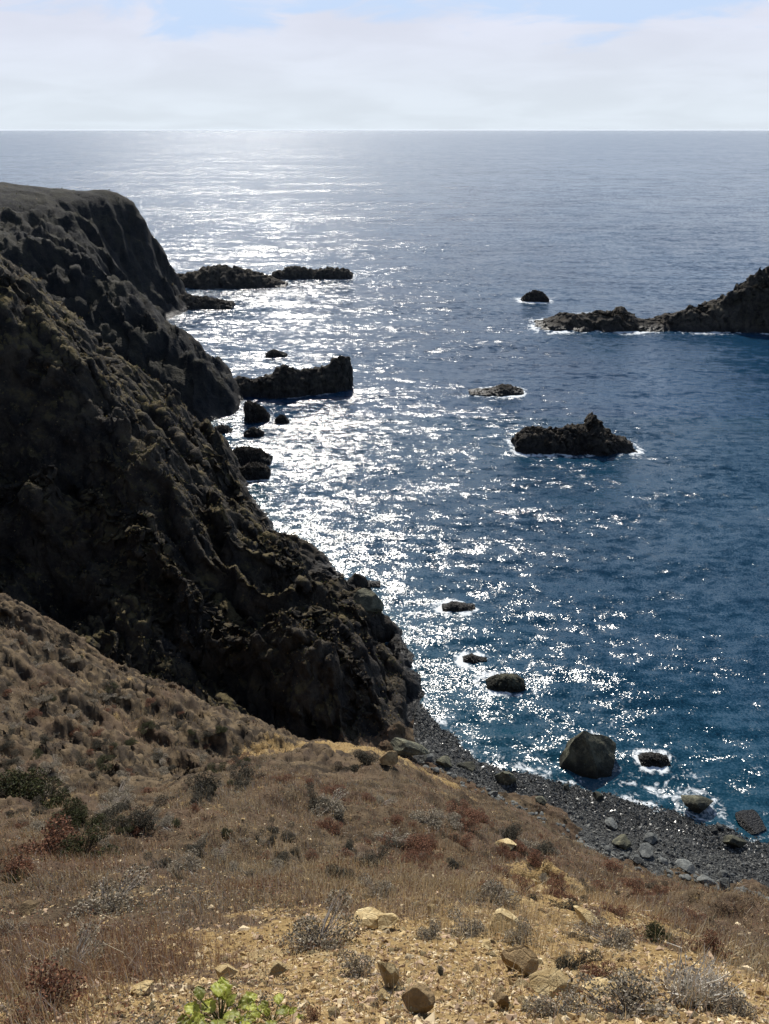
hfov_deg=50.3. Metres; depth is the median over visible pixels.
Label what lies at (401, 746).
boulder
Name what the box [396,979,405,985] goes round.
rubble stone
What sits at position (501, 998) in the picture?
stone
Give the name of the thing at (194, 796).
bush
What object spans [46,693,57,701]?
bush
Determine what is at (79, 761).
bush
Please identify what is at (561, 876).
bush
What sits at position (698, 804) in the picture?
boulder
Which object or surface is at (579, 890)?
bush
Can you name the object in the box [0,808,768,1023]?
soil rubble
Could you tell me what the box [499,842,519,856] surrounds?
bush
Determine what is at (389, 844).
bush
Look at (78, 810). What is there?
shrub
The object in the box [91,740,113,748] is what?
bush
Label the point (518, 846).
bush
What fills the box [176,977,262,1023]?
leafy plant
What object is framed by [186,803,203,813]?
bush
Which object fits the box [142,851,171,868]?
bush
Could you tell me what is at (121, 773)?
bush
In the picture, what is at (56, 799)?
shrub
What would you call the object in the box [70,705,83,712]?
bush
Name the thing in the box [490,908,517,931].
stone
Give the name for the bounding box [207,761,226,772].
bush
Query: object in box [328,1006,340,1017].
stone
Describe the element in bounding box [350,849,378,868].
bush
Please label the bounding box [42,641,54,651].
bush
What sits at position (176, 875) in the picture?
bush
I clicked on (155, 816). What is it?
bush
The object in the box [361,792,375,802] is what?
bush
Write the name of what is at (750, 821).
boulder
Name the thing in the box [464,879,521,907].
shrub
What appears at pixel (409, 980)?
rubble stone
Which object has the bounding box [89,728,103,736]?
bush
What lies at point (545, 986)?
stone
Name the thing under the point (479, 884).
shrub
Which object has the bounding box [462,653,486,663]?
sea rock
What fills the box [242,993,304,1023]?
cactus
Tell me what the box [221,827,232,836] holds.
bush
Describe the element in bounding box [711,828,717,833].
boulder
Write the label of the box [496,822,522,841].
bush
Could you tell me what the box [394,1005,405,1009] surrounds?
rubble stone
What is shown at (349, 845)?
bush
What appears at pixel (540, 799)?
boulder
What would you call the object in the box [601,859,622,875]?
bush
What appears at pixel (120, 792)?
bush
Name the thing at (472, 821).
bush
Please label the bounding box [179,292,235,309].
rock shelf
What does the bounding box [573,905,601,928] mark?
stone
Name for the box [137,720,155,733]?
bush
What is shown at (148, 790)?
bush
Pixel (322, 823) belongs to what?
bush
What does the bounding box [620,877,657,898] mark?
bush
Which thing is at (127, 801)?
shrub
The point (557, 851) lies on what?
bush
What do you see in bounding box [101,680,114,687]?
bush
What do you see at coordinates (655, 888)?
bush
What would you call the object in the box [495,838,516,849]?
stone
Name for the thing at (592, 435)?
pinnacle rock
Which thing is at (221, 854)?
bush
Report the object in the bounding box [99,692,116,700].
bush
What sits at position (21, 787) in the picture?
shrub
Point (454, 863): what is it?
bush
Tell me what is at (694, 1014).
rubble stone
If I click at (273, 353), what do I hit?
sea rock
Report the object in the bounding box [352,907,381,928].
stone
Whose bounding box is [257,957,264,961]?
rubble stone
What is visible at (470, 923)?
shrub
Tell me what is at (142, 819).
shrub
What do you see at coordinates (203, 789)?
bush
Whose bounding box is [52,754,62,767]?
bush
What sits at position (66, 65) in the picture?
sky
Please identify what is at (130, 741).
bush
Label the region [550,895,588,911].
shrub
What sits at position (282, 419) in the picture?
sea rock
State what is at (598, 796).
boulder
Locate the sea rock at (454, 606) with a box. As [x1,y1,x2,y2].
[442,601,474,611]
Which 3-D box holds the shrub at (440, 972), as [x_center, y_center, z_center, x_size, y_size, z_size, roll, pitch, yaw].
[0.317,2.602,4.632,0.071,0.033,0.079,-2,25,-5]
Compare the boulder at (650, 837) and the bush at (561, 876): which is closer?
the bush at (561, 876)
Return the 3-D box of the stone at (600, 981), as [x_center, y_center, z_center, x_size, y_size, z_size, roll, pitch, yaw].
[1.031,2.279,3.928,0.142,0.040,0.114,-20,31,-36]
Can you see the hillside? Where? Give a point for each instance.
(98, 669)
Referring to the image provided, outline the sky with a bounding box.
[0,0,768,130]
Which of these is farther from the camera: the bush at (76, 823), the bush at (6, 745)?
the bush at (6, 745)
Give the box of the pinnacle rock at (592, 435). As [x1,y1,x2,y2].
[511,412,637,455]
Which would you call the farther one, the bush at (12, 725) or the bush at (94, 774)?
the bush at (12, 725)
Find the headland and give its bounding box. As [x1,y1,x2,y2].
[0,182,243,421]
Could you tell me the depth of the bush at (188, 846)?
12.93 m
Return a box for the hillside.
[0,593,768,1023]
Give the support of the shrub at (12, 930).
on the hillside
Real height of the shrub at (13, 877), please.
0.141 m
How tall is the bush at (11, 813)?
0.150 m
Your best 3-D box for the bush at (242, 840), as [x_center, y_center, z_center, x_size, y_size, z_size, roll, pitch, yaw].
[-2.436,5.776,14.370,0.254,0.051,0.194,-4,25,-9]
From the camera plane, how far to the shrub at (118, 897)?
7.40 m
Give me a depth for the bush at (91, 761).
37.24 m
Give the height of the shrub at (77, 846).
0.376 m
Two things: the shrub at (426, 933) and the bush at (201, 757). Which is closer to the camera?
the shrub at (426, 933)
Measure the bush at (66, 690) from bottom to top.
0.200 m
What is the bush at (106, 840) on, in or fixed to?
on the hillside
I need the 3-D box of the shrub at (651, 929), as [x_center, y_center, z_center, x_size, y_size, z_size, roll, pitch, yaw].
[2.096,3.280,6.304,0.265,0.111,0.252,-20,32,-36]
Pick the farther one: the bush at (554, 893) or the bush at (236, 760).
the bush at (236, 760)
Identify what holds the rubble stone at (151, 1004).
on the hillside
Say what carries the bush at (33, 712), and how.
on the hillside
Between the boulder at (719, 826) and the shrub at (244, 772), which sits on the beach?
the boulder at (719, 826)
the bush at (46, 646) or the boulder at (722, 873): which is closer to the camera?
the bush at (46, 646)
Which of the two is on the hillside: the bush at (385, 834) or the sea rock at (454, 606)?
the bush at (385, 834)
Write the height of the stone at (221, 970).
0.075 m
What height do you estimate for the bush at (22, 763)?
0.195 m
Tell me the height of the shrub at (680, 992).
0.611 m
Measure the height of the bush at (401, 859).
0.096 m
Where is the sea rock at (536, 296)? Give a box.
[521,290,548,301]
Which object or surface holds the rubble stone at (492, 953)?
on the hillside
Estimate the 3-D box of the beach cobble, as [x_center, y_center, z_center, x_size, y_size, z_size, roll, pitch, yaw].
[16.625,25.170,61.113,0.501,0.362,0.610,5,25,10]
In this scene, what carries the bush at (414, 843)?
on the hillside
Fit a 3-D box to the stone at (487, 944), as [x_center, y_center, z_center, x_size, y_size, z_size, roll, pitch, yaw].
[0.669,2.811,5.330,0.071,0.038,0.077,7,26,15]
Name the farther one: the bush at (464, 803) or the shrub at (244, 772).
the bush at (464, 803)
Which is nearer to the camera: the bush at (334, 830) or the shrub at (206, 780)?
the bush at (334, 830)
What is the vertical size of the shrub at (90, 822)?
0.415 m
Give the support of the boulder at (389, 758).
on the hillside
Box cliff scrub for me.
[0,185,402,735]
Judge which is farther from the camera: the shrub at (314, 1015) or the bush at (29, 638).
the bush at (29, 638)
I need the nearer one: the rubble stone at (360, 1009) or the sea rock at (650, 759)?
the rubble stone at (360, 1009)
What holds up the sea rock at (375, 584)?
in the sea
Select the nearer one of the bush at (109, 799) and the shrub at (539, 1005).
the shrub at (539, 1005)
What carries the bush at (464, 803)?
on the hillside
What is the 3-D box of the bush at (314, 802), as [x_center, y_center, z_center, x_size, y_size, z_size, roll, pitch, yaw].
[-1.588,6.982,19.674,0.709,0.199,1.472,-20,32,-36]
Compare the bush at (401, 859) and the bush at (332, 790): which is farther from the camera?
the bush at (332, 790)
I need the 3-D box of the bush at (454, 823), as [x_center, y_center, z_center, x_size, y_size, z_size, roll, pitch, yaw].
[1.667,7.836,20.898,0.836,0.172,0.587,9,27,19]
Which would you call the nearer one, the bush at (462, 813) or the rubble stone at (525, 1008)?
the rubble stone at (525, 1008)
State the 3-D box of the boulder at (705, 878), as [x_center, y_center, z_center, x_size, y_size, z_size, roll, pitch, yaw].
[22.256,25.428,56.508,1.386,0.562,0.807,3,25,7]
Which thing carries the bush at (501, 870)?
on the hillside
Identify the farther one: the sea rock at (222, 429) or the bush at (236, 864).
the sea rock at (222, 429)
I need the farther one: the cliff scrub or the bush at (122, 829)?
the cliff scrub
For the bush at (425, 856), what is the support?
on the hillside
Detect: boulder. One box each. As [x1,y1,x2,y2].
[353,588,383,611]
[379,751,397,764]
[390,737,429,755]
[423,753,432,760]
[436,756,451,766]
[456,761,474,771]
[488,791,497,796]
[495,771,515,785]
[535,796,546,804]
[559,730,615,778]
[563,783,568,790]
[593,792,603,800]
[605,817,617,829]
[612,834,631,849]
[632,854,644,863]
[639,843,653,858]
[643,832,657,843]
[659,856,667,864]
[675,859,695,873]
[681,795,712,813]
[697,875,717,885]
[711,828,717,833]
[716,823,723,830]
[718,870,728,877]
[719,877,730,890]
[722,835,746,847]
[735,809,766,833]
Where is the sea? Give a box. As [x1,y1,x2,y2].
[0,131,768,842]
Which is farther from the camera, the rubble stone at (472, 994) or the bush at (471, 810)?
the bush at (471, 810)
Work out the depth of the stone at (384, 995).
3.65 m
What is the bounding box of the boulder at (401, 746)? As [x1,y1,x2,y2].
[390,737,429,755]
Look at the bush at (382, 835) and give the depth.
18.44 m
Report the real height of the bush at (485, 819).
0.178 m
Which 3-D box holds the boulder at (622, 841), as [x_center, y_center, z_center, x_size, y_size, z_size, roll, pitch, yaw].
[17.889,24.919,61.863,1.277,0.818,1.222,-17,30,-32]
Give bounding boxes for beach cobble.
[604,845,610,852]
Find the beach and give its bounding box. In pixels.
[412,703,768,885]
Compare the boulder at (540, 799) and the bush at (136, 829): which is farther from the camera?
the boulder at (540, 799)
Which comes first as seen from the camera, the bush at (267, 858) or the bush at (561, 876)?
the bush at (267, 858)
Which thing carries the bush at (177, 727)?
on the hillside
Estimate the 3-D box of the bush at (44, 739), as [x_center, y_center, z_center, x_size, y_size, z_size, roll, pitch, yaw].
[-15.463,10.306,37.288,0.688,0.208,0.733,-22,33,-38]
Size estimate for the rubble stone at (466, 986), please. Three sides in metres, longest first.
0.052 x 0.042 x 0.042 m
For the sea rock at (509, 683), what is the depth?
80.70 m
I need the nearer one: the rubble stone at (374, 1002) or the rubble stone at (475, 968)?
the rubble stone at (374, 1002)
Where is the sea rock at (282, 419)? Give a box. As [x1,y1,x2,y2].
[274,414,289,424]
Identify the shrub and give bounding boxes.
[0,767,46,800]
[0,854,34,882]
[0,919,34,938]
[1,869,27,883]
[1,969,30,985]
[4,956,87,1023]
[5,811,81,859]
[28,776,72,808]
[38,921,106,972]
[54,795,88,825]
[56,821,122,861]
[63,863,152,920]
[84,813,109,831]
[100,795,168,831]
[101,798,131,814]
[185,770,221,797]
[237,768,270,780]
[279,887,361,955]
[301,1005,320,1023]
[332,761,359,772]
[336,948,401,979]
[353,749,378,764]
[357,873,396,900]
[416,917,440,940]
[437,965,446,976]
[446,906,487,939]
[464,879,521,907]
[475,879,503,894]
[504,915,535,945]
[521,991,600,1018]
[527,893,538,900]
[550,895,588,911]
[554,949,602,971]
[555,967,683,1020]
[572,915,635,951]
[577,959,617,979]
[644,920,674,943]
[651,941,750,1014]
[686,954,736,990]
[687,928,739,958]
[710,984,757,1020]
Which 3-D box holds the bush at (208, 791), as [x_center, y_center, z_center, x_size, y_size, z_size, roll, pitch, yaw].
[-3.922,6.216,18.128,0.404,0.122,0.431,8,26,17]
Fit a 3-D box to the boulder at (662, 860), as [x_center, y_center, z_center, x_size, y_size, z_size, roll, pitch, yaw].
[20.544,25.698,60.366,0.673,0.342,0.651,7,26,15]
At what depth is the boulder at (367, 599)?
88.20 m
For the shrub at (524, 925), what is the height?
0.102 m
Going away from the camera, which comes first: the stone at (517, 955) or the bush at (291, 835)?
the stone at (517, 955)
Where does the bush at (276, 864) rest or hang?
on the hillside
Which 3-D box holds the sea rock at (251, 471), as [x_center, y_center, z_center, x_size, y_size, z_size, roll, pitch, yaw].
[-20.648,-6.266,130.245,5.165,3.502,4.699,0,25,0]
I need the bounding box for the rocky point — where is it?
[534,266,768,333]
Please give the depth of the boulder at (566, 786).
68.42 m
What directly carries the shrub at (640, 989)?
on the hillside
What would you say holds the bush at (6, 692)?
on the hillside
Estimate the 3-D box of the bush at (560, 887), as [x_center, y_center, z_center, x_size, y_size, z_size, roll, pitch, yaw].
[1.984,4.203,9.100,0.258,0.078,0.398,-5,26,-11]
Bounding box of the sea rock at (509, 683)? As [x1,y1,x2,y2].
[485,673,525,692]
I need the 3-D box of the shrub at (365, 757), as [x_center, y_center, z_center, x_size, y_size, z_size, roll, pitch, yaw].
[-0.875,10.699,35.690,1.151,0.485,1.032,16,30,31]
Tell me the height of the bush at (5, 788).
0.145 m
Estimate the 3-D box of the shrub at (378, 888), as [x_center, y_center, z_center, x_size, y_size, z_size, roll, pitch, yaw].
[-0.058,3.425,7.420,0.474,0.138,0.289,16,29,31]
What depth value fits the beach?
64.78 m
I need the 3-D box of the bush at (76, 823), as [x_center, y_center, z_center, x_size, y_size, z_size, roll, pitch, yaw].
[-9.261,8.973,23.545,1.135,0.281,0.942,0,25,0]
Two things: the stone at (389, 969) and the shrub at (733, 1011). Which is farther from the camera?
the stone at (389, 969)
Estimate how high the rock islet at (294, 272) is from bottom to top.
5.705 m
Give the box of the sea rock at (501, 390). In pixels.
[468,383,523,396]
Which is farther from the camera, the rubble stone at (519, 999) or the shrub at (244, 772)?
the shrub at (244, 772)
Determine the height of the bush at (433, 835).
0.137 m
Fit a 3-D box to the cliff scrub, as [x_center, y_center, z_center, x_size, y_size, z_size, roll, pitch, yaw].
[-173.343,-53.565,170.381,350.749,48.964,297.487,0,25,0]
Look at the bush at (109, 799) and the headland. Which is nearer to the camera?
the bush at (109, 799)
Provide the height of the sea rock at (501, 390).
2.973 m
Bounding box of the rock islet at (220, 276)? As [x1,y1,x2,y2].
[177,264,287,288]
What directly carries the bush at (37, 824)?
on the hillside
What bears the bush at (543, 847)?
on the hillside
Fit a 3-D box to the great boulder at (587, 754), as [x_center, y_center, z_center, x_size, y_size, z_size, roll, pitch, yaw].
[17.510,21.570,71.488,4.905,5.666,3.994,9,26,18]
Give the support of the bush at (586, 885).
on the hillside
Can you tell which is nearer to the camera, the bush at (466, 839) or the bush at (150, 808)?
the bush at (150, 808)
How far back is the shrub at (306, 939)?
5.45 m
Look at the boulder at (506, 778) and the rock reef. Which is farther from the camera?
the rock reef
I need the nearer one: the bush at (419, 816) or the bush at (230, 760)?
the bush at (419, 816)
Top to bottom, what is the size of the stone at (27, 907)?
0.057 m
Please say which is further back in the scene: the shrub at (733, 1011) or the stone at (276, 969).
the stone at (276, 969)
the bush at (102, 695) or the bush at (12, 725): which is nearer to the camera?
the bush at (12, 725)
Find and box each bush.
[0,729,19,755]
[0,782,14,795]
[2,757,19,770]
[3,688,11,696]
[4,807,28,817]
[8,721,22,728]
[11,822,27,829]
[14,756,24,770]
[19,820,46,832]
[20,635,33,648]
[25,708,42,718]
[27,763,39,769]
[30,795,47,815]
[31,782,51,800]
[32,694,48,702]
[32,751,42,758]
[36,760,57,773]
[39,734,53,743]
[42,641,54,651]
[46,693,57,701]
[46,811,82,831]
[48,767,68,782]
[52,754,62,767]
[58,688,70,696]
[63,786,75,794]
[64,655,80,662]
[66,710,79,718]
[68,725,81,735]
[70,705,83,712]
[74,752,95,767]
[80,720,94,730]
[83,692,99,698]
[88,771,99,778]
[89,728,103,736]
[89,760,100,768]
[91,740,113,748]
[93,801,109,817]
[95,754,115,770]
[98,835,113,846]
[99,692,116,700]
[99,792,130,805]
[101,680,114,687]
[103,793,137,811]
[104,777,133,799]
[105,682,119,692]
[105,802,127,818]
[108,795,121,806]
[110,814,135,834]
[116,770,129,776]
[119,693,131,699]
[119,811,138,836]
[124,737,137,745]
[130,822,142,834]
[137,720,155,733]
[140,786,156,792]
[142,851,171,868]
[144,697,155,706]
[144,805,161,817]
[146,722,168,734]
[147,806,160,816]
[150,748,167,764]
[151,747,162,763]
[151,811,174,833]
[152,766,167,774]
[154,816,172,831]
[165,764,173,771]
[166,848,203,873]
[169,818,180,827]
[172,871,186,880]
[173,722,183,729]
[181,840,206,857]
[186,783,213,799]
[186,791,206,806]
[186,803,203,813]
[187,729,196,734]
[193,833,209,845]
[195,752,207,762]
[200,731,212,738]
[200,786,213,800]
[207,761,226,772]
[208,842,231,860]
[216,725,227,733]
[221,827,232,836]
[224,860,242,872]
[226,764,256,791]
[228,752,249,764]
[230,746,241,756]
[230,755,260,768]
[236,757,251,765]
[239,838,251,844]
[254,850,269,862]
[261,858,286,875]
[266,818,278,834]
[266,833,277,843]
[268,851,289,863]
[271,773,291,783]
[279,819,295,841]
[290,846,300,854]
[301,776,313,784]
[304,781,346,817]
[304,849,324,863]
[309,787,348,819]
[313,798,340,813]
[313,817,330,828]
[319,784,339,795]
[324,863,355,879]
[325,785,351,801]
[325,817,342,837]
[330,848,363,860]
[343,838,356,853]
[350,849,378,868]
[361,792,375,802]
[371,837,396,866]
[372,828,412,843]
[373,795,396,807]
[376,831,392,847]
[383,814,404,825]
[383,856,411,867]
[390,841,404,848]
[398,838,421,853]
[400,833,435,855]
[401,839,433,863]
[409,807,443,830]
[413,851,443,862]
[416,860,431,869]
[420,833,438,847]
[435,810,463,829]
[439,829,457,841]
[445,800,468,821]
[446,858,464,869]
[448,832,474,847]
[457,810,482,832]
[458,799,471,809]
[466,807,485,819]
[480,813,494,826]
[490,865,510,876]
[495,846,519,861]
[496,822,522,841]
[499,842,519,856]
[511,839,526,858]
[513,873,535,895]
[516,838,541,857]
[525,840,554,856]
[526,847,551,867]
[539,873,548,881]
[542,881,561,898]
[547,877,578,901]
[549,872,565,880]
[551,849,565,858]
[568,886,594,894]
[579,877,601,894]
[592,879,615,891]
[599,901,628,917]
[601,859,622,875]
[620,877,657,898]
[635,880,668,888]
[650,884,670,894]
[685,909,706,921]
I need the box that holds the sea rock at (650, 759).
[637,752,670,767]
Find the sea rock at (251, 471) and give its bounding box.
[239,462,270,480]
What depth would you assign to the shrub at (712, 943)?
6.05 m
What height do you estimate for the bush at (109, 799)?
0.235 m
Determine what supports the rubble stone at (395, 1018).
on the hillside
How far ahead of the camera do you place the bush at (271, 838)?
14.83 m
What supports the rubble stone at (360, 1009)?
on the hillside
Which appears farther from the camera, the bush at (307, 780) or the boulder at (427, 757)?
the boulder at (427, 757)
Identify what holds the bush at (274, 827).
on the hillside
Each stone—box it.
[18,900,40,915]
[117,1013,125,1018]
[130,980,152,995]
[147,1001,155,1009]
[214,963,237,978]
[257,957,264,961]
[269,961,288,977]
[306,950,315,954]
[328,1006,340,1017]
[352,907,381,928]
[354,1007,364,1012]
[370,999,379,1008]
[377,913,398,929]
[377,961,398,987]
[377,988,389,1001]
[389,1015,398,1022]
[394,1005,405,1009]
[395,985,403,991]
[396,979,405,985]
[401,982,434,1013]
[406,978,412,983]
[464,981,471,988]
[470,990,476,996]
[473,964,479,971]
[481,939,491,949]
[489,951,496,956]
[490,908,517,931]
[491,978,499,984]
[492,991,508,1009]
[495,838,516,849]
[495,985,506,991]
[501,945,538,975]
[515,979,530,987]
[517,995,525,1003]
[522,1003,532,1012]
[529,967,580,997]
[567,932,577,937]
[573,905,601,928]
[583,977,616,999]
[584,1012,595,1020]
[607,1012,615,1021]
[689,1011,697,1018]
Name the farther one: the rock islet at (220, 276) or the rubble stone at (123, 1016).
the rock islet at (220, 276)
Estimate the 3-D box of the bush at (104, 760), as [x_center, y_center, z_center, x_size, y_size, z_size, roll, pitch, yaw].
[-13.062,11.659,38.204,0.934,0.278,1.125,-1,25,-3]
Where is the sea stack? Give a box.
[243,400,270,422]
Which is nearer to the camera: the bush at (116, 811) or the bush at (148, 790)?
the bush at (116, 811)
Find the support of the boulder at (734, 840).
on the beach
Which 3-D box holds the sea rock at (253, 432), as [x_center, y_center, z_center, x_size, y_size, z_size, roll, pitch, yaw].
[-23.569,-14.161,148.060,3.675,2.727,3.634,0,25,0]
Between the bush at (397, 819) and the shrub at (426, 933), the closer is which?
the shrub at (426, 933)
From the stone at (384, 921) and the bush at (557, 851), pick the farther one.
the bush at (557, 851)
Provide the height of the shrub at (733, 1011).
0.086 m
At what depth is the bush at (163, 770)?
40.56 m
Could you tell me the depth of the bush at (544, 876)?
15.41 m
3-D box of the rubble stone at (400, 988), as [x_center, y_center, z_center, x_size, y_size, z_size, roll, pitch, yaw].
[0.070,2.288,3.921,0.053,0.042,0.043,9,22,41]
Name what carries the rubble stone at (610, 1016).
on the hillside
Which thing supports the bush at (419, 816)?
on the hillside
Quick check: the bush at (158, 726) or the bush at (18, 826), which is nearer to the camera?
the bush at (18, 826)
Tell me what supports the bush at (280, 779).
on the hillside
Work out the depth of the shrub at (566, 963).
4.79 m
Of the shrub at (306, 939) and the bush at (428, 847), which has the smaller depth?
the shrub at (306, 939)
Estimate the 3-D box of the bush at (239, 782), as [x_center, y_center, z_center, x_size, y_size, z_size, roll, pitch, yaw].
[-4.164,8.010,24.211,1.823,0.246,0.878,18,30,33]
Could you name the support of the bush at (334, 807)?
on the hillside
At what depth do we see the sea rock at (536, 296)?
261.58 m
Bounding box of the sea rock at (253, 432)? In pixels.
[243,427,263,437]
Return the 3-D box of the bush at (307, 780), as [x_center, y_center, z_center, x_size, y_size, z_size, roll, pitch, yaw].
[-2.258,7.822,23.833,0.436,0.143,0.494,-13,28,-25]
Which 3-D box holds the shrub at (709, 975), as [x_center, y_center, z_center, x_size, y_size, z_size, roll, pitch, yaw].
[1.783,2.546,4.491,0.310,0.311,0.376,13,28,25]
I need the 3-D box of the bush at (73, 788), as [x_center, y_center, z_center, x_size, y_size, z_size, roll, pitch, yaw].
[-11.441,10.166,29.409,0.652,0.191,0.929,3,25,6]
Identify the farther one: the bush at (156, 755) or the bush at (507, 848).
the bush at (156, 755)
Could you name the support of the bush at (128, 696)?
on the hillside
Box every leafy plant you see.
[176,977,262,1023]
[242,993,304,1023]
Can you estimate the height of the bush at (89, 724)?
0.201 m
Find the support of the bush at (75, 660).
on the hillside
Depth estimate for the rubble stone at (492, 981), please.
4.29 m
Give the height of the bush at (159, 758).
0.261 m
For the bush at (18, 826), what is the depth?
23.50 m
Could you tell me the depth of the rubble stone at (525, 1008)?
3.57 m
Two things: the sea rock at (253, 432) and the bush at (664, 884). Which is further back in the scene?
the sea rock at (253, 432)
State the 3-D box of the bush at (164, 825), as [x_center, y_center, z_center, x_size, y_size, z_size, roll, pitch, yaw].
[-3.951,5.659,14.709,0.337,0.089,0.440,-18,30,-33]
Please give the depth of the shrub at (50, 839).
13.07 m
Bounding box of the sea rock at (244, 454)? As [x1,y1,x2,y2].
[233,446,272,466]
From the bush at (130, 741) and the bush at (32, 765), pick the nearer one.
the bush at (32, 765)
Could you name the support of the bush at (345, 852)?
on the hillside
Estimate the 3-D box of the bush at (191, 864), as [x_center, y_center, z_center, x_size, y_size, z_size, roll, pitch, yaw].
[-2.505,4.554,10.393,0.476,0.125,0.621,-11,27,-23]
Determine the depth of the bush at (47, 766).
33.69 m
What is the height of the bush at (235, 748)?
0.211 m
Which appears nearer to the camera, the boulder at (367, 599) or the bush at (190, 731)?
the bush at (190, 731)
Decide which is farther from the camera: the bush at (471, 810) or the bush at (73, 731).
the bush at (73, 731)
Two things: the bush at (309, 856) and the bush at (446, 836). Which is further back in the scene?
the bush at (446, 836)
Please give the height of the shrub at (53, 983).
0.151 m
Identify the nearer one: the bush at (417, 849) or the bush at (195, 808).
the bush at (195, 808)
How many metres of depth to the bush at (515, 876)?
9.04 m
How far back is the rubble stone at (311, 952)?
5.22 m
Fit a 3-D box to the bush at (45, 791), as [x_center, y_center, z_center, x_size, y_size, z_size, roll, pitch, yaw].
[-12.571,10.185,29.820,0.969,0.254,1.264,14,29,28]
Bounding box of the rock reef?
[234,355,352,398]
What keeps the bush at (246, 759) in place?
on the hillside
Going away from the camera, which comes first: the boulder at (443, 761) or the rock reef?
the boulder at (443, 761)
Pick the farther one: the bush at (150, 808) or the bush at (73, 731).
the bush at (73, 731)
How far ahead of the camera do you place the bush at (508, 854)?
20.54 m
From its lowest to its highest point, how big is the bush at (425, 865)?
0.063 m
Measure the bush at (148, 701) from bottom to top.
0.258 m
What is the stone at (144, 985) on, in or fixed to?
on the hillside
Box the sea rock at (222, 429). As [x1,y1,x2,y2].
[214,424,232,433]
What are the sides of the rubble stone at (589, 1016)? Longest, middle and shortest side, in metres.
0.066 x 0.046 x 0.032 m
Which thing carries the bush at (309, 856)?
on the hillside
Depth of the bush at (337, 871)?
9.11 m
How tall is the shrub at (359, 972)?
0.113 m
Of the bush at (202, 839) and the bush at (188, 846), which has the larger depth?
the bush at (202, 839)
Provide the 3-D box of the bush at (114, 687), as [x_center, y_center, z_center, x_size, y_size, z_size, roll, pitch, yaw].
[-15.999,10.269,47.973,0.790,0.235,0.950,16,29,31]
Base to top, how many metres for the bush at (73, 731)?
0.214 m
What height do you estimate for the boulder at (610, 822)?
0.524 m
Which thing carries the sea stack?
in the sea
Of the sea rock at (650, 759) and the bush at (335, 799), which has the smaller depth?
the bush at (335, 799)
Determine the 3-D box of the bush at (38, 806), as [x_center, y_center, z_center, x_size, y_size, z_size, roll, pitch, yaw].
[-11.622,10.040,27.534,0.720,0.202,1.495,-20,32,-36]
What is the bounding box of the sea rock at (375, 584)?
[368,580,380,587]
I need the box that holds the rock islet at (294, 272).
[271,265,352,279]
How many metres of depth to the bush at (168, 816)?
14.94 m
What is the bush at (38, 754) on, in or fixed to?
on the hillside
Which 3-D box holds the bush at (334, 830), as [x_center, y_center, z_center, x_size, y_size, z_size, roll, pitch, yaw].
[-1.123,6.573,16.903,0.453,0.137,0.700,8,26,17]
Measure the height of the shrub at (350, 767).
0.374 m
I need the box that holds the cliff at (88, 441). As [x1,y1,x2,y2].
[0,254,424,742]
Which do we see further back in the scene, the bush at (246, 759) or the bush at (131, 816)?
the bush at (246, 759)
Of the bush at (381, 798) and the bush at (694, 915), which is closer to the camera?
the bush at (694, 915)
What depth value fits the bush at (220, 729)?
46.14 m
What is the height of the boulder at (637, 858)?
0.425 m
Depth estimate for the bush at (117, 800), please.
27.53 m
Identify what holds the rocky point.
in the sea
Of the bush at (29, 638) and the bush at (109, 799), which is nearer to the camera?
the bush at (109, 799)
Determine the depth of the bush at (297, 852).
14.10 m
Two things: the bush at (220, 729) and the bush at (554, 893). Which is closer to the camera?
the bush at (554, 893)
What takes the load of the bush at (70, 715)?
on the hillside
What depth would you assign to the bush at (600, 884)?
15.01 m
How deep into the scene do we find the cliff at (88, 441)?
80.00 m
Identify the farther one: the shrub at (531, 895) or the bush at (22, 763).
the bush at (22, 763)
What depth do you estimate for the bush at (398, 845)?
17.99 m
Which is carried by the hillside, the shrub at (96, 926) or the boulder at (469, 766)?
the shrub at (96, 926)
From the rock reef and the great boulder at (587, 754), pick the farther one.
the rock reef
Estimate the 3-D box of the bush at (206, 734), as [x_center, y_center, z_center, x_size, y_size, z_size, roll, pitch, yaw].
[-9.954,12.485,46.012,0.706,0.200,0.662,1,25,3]
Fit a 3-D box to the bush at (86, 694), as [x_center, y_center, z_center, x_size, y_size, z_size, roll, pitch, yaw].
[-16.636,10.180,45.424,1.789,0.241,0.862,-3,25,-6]
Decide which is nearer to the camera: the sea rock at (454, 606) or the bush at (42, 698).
the bush at (42, 698)
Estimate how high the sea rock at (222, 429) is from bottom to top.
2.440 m
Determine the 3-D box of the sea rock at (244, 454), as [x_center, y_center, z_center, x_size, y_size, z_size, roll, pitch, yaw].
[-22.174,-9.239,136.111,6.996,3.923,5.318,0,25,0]
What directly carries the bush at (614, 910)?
on the hillside
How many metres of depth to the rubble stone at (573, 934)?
5.82 m
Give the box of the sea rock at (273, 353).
[265,349,287,357]
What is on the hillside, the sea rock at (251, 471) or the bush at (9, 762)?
the bush at (9, 762)
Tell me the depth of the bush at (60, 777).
33.60 m
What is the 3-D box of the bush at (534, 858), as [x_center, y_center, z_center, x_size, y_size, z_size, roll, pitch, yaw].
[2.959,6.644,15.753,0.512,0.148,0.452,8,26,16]

